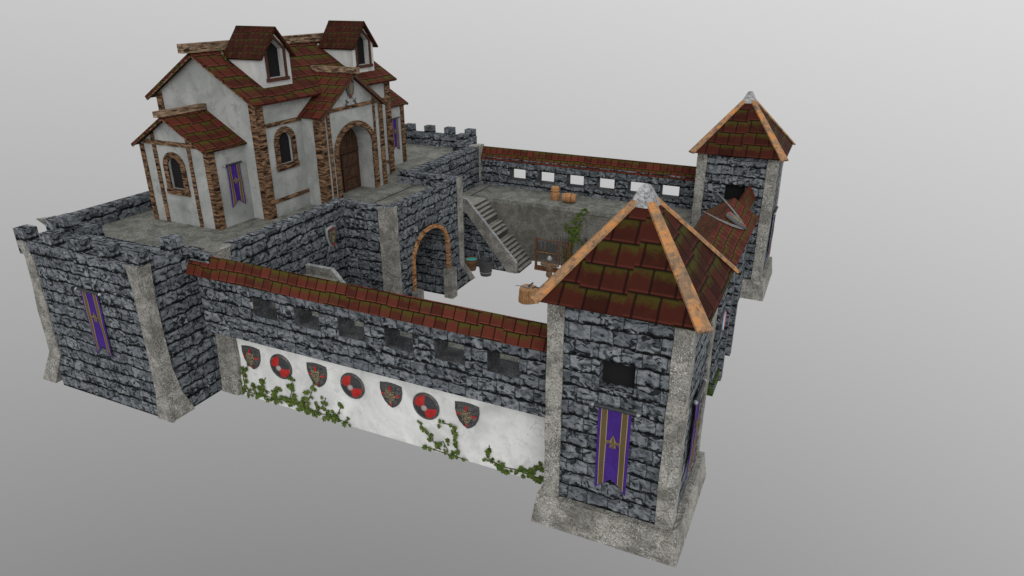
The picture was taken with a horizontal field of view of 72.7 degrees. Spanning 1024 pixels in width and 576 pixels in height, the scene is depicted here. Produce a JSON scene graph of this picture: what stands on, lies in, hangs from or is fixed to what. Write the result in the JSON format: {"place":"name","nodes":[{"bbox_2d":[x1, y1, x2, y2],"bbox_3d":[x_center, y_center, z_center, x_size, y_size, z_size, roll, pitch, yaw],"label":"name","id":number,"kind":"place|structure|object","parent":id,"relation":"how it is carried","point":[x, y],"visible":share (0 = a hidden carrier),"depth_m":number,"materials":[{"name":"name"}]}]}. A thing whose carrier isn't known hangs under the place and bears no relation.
{"place":"outdoors","nodes":[
{"label":"outdoors","id":0,"kind":"place"},
{"bbox_2d":[13,123,483,422],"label":"keep platform","id":1,"kind":"structure","parent":0,"point":[128,258],"depth_m":27.53,"materials":[{"name":"grey stone"}]},
{"bbox_2d":[75,287,112,357],"bbox_3d":[-15.898,1.372,26.610,1.440,2.834,0.150,10,25,23],"label":"wall banner","id":2,"kind":"object","parent":1,"relation":"attached to","point":[91,303],"depth_m":26.52,"materials":[{"name":"fabric"}]},
{"bbox_2d":[325,221,339,257],"bbox_3d":[-8.313,-2.254,32.137,0.168,1.622,0.986,10,25,23],"label":"crossed sword shield","id":3,"kind":"object","parent":1,"relation":"attached to","point":[331,234],"visible":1,"depth_m":32.04,"materials":[{"name":"metal"}]},
{"bbox_2d":[330,169,474,298],"bbox_3d":[-5.335,-2.382,36.538,4.070,6.300,7.860,10,25,23],"label":"arched bastion","id":4,"kind":"object","parent":1,"relation":"attached to","point":[412,245],"visible":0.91,"depth_m":33.83,"materials":[{"name":"grey stone"}]},
{"bbox_2d":[131,20,407,230],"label":"timber framed house","id":5,"kind":"structure","parent":0,"point":[279,118],"depth_m":31.61,"materials":[{"name":"white paint"}]},
{"bbox_2d":[163,152,190,196],"bbox_3d":[-14.741,-5.034,30.573,1.360,1.907,0.230,10,25,23],"label":"window","id":6,"kind":"structure","parent":5,"relation":"in","point":[174,167],"depth_m":30.64,"materials":[{"name":"brown brick"}]},
{"bbox_2d":[223,160,245,206],"bbox_3d":[-12.252,-4.597,30.934,0.150,1.986,1.152,10,25,23],"label":"wall banner","id":7,"kind":"object","parent":5,"relation":"attached to","point":[235,182],"depth_m":30.90,"materials":[{"name":"fabric"}]},
{"bbox_2d":[274,126,299,171],"bbox_3d":[-10.482,-6.480,32.112,0.230,1.957,1.440,10,25,23],"label":"window","id":8,"kind":"structure","parent":5,"relation":"in","point":[285,145],"depth_m":32.22,"materials":[{"name":"brown brick"}]},
{"bbox_2d":[339,128,360,192],"bbox_3d":[-8.743,-6.607,35.712,0.110,3.480,2.820,10,25,23],"label":"door","id":9,"kind":"structure","parent":5,"relation":"in","point":[348,150],"depth_m":36.30,"materials":[{"name":"brown wood"}]},
{"bbox_2d":[345,80,356,105],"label":"crossed sword shield","id":10,"kind":"object","parent":5,"relation":"on","point":[350,89],"visible":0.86,"depth_m":33.85,"materials":[{"name":"metal"}]},
{"bbox_2d":[392,116,399,148],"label":"wall banner","id":11,"kind":"object","parent":5,"relation":"attached to","point":[396,141],"depth_m":41.42,"materials":[{"name":"fabric"}]},
{"bbox_2d":[186,256,546,482],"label":"curtain wall","id":12,"kind":"structure","parent":0,"point":[490,365],"depth_m":24.04,"materials":[{"name":"grey stone"}]},
{"bbox_2d":[241,345,260,368],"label":"heater shield","id":13,"kind":"object","parent":12,"relation":"attached to","point":[252,356],"visible":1,"depth_m":27.48,"materials":[{"name":"metal"}]},
{"bbox_2d":[270,354,291,378],"bbox_3d":[-9.025,3.092,26.990,1.080,1.080,0.215,10,25,23],"label":"round shield","id":14,"kind":"object","parent":12,"relation":"attached to","point":[281,366],"visible":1,"depth_m":26.92,"materials":[{"name":"metal"}]},
{"bbox_2d":[239,364,350,427],"bbox_3d":[-8.755,4.119,27.336,5.825,1.761,0.182,10,25,23],"label":"wall ivy","id":15,"kind":"object","parent":12,"relation":"attached to","point":[302,406],"depth_m":27.32,"materials":[{"name":"green plant"}]},
{"bbox_2d":[306,362,326,386],"bbox_3d":[-7.396,3.338,26.312,0.950,1.040,0.147,10,25,23],"label":"heater shield","id":16,"kind":"object","parent":12,"relation":"attached to","point":[317,373],"visible":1,"depth_m":26.22,"materials":[{"name":"metal"}]},
{"bbox_2d":[303,263,345,282],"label":"stone staircase","id":17,"kind":"structure","parent":12,"relation":"attached to","point":[322,272],"depth_m":30.53,"materials":[{"name":"grey stone"}]},
{"bbox_2d":[340,373,364,398],"bbox_3d":[-5.942,3.655,25.671,1.080,1.080,0.215,10,25,23],"label":"round shield","id":18,"kind":"object","parent":12,"relation":"attached to","point":[352,385],"visible":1,"depth_m":25.61,"materials":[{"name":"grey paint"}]},
{"bbox_2d":[380,381,402,407],"bbox_3d":[-4.368,3.891,25.017,0.950,1.040,0.147,10,25,23],"label":"heater shield","id":19,"kind":"object","parent":12,"relation":"attached to","point":[391,393],"visible":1,"depth_m":24.93,"materials":[{"name":"metal"}]},
{"bbox_2d":[413,392,439,419],"bbox_3d":[-3.067,4.199,24.450,1.080,1.080,0.215,10,25,23],"label":"round shield","id":20,"kind":"object","parent":12,"relation":"attached to","point":[425,405],"visible":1,"depth_m":24.39,"materials":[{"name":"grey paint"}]},
{"bbox_2d":[417,418,467,461],"bbox_3d":[-2.510,5.312,24.681,2.060,1.593,0.165,10,25,23],"label":"wall ivy","id":21,"kind":"object","parent":12,"relation":"attached to","point":[439,444],"depth_m":24.75,"materials":[{"name":"green plant"}]},
{"bbox_2d":[455,401,479,428],"bbox_3d":[-1.557,4.405,23.815,0.950,1.040,0.147,10,25,23],"label":"heater shield","id":22,"kind":"object","parent":12,"relation":"attached to","point":[467,414],"visible":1,"depth_m":23.73,"materials":[{"name":"metal"}]},
{"bbox_2d":[482,445,543,484],"bbox_3d":[0.088,6.055,23.683,2.542,1.011,0.146,10,25,23],"label":"wall ivy","id":23,"kind":"object","parent":12,"relation":"attached to","point":[500,467],"depth_m":23.69,"materials":[{"name":"green plant"}]},
{"bbox_2d":[465,250,479,270],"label":"water tub","id":24,"kind":"object","parent":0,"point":[471,262],"visible":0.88,"depth_m":41.15,"materials":[{"name":"brown wood"}]},
{"bbox_2d":[477,244,493,276],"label":"iron bucket","id":25,"kind":"object","parent":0,"point":[485,265],"visible":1,"depth_m":40.39,"materials":[{"name":"metal"}]},
{"bbox_2d":[0,0,1023,575],"label":"sky","id":26,"kind":"structure","parent":0,"point":[864,416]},
{"bbox_2d":[518,284,537,304],"bbox_3d":[0.884,0.332,37.211,1.120,0.780,1.113,10,25,23],"label":"chopping block","id":27,"kind":"object","parent":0,"point":[525,294],"depth_m":36.83,"materials":[{"name":"brown wood"}]},
{"bbox_2d":[540,256,557,278],"bbox_3d":[2.092,-1.012,39.160,1.040,1.720,0.374,10,25,23],"label":"training dummy","id":28,"kind":"object","parent":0,"point":[548,264],"visible":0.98,"depth_m":38.95,"materials":[{"name":"red wood"}]},
{"bbox_2d":[534,237,570,272],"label":"weapon rack","id":29,"kind":"object","parent":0,"point":[541,267],"visible":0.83,"depth_m":41.12,"materials":[{"name":"red wood"}]},
{"bbox_2d":[558,236,560,266],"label":"spear","id":30,"kind":"object","parent":29,"relation":"in","point":[559,250],"visible":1,"depth_m":40.56,"materials":[{"name":"red wood"}]},
{"bbox_2d":[463,146,695,264],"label":"curtain wall","id":31,"kind":"structure","parent":0,"point":[528,210],"depth_m":41.66,"materials":[{"name":"grey stone"}]},
{"bbox_2d":[463,195,531,273],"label":"stone staircase","id":32,"kind":"structure","parent":31,"relation":"attached to","point":[485,229],"depth_m":41.29,"materials":[{"name":"grey stone"}]},
{"bbox_2d":[550,186,559,200],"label":"barrel","id":33,"kind":"object","parent":31,"relation":"on","point":[555,193],"visible":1,"depth_m":41.36,"materials":[{"name":"brown wood"}]},
{"bbox_2d":[562,193,576,202],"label":"barrel","id":34,"kind":"object","parent":31,"relation":"on","point":[569,197],"visible":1,"depth_m":40.84,"materials":[{"name":"brown wood"}]},
{"bbox_2d":[563,208,587,262],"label":"climbing ivy","id":35,"kind":"object","parent":31,"relation":"attached to","point":[572,231],"visible":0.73,"depth_m":40.52,"materials":[{"name":"green plant"}]},
{"bbox_2d":[530,183,738,567],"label":"corner tower","id":36,"kind":"structure","parent":0,"point":[631,292],"depth_m":19.14,"materials":[{"name":"stone"}]},
{"bbox_2d":[590,402,640,495],"bbox_3d":[2.855,4.645,19.818,1.440,2.921,0.150,10,25,23],"label":"wall banner","id":37,"kind":"object","parent":36,"relation":"attached to","point":[613,436],"depth_m":19.73,"materials":[{"name":"purple fabric"}]},
{"bbox_2d":[602,361,635,387],"bbox_3d":[3.013,2.323,19.298,1.040,0.900,0.020,10,25,23],"label":"window","id":38,"kind":"structure","parent":36,"relation":"in","point":[614,373],"depth_m":19.34,"materials":[{"name":"black"}]},
{"bbox_2d":[686,379,706,477],"bbox_3d":[5.442,4.267,20.651,0.150,2.921,1.440,10,25,23],"label":"wall banner","id":39,"kind":"object","parent":36,"relation":"attached to","point":[697,400],"depth_m":20.55,"materials":[{"name":"fabric"}]},
{"bbox_2d":[689,185,758,395],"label":"gatehouse wall","id":40,"kind":"structure","parent":0,"point":[729,243],"depth_m":28.57,"materials":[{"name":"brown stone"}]},
{"bbox_2d":[720,309,726,331],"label":"painted round shield","id":41,"kind":"object","parent":40,"relation":"attached to","point":[723,320],"visible":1,"depth_m":27.65,"materials":[{"name":"metal"}]},
{"bbox_2d":[703,191,746,229],"bbox_3d":[8.844,-3.016,28.383,1.873,0.120,3.116,40,33,6],"label":"crossed sword shield","id":42,"kind":"object","parent":40,"relation":"on","point":[734,218],"visible":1,"depth_m":28.16,"materials":[{"name":"metal"}]},
{"bbox_2d":[689,91,795,300],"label":"corner tower","id":43,"kind":"structure","parent":0,"point":[743,144],"depth_m":35.91,"materials":[{"name":"stone"}]},
{"bbox_2d":[725,185,744,199],"bbox_3d":[11.723,-5.037,36.517,1.040,0.900,0.020,10,25,23],"label":"window","id":44,"kind":"structure","parent":43,"relation":"in","point":[732,191],"depth_m":36.54,"materials":[{"name":"black"}]},
{"bbox_2d":[767,206,778,258],"bbox_3d":[14.469,-2.974,38.661,0.150,2.921,1.584,10,25,23],"label":"wall banner","id":45,"kind":"object","parent":43,"relation":"attached to","point":[775,211],"depth_m":38.58,"materials":[{"name":"fabric"}]}
]}

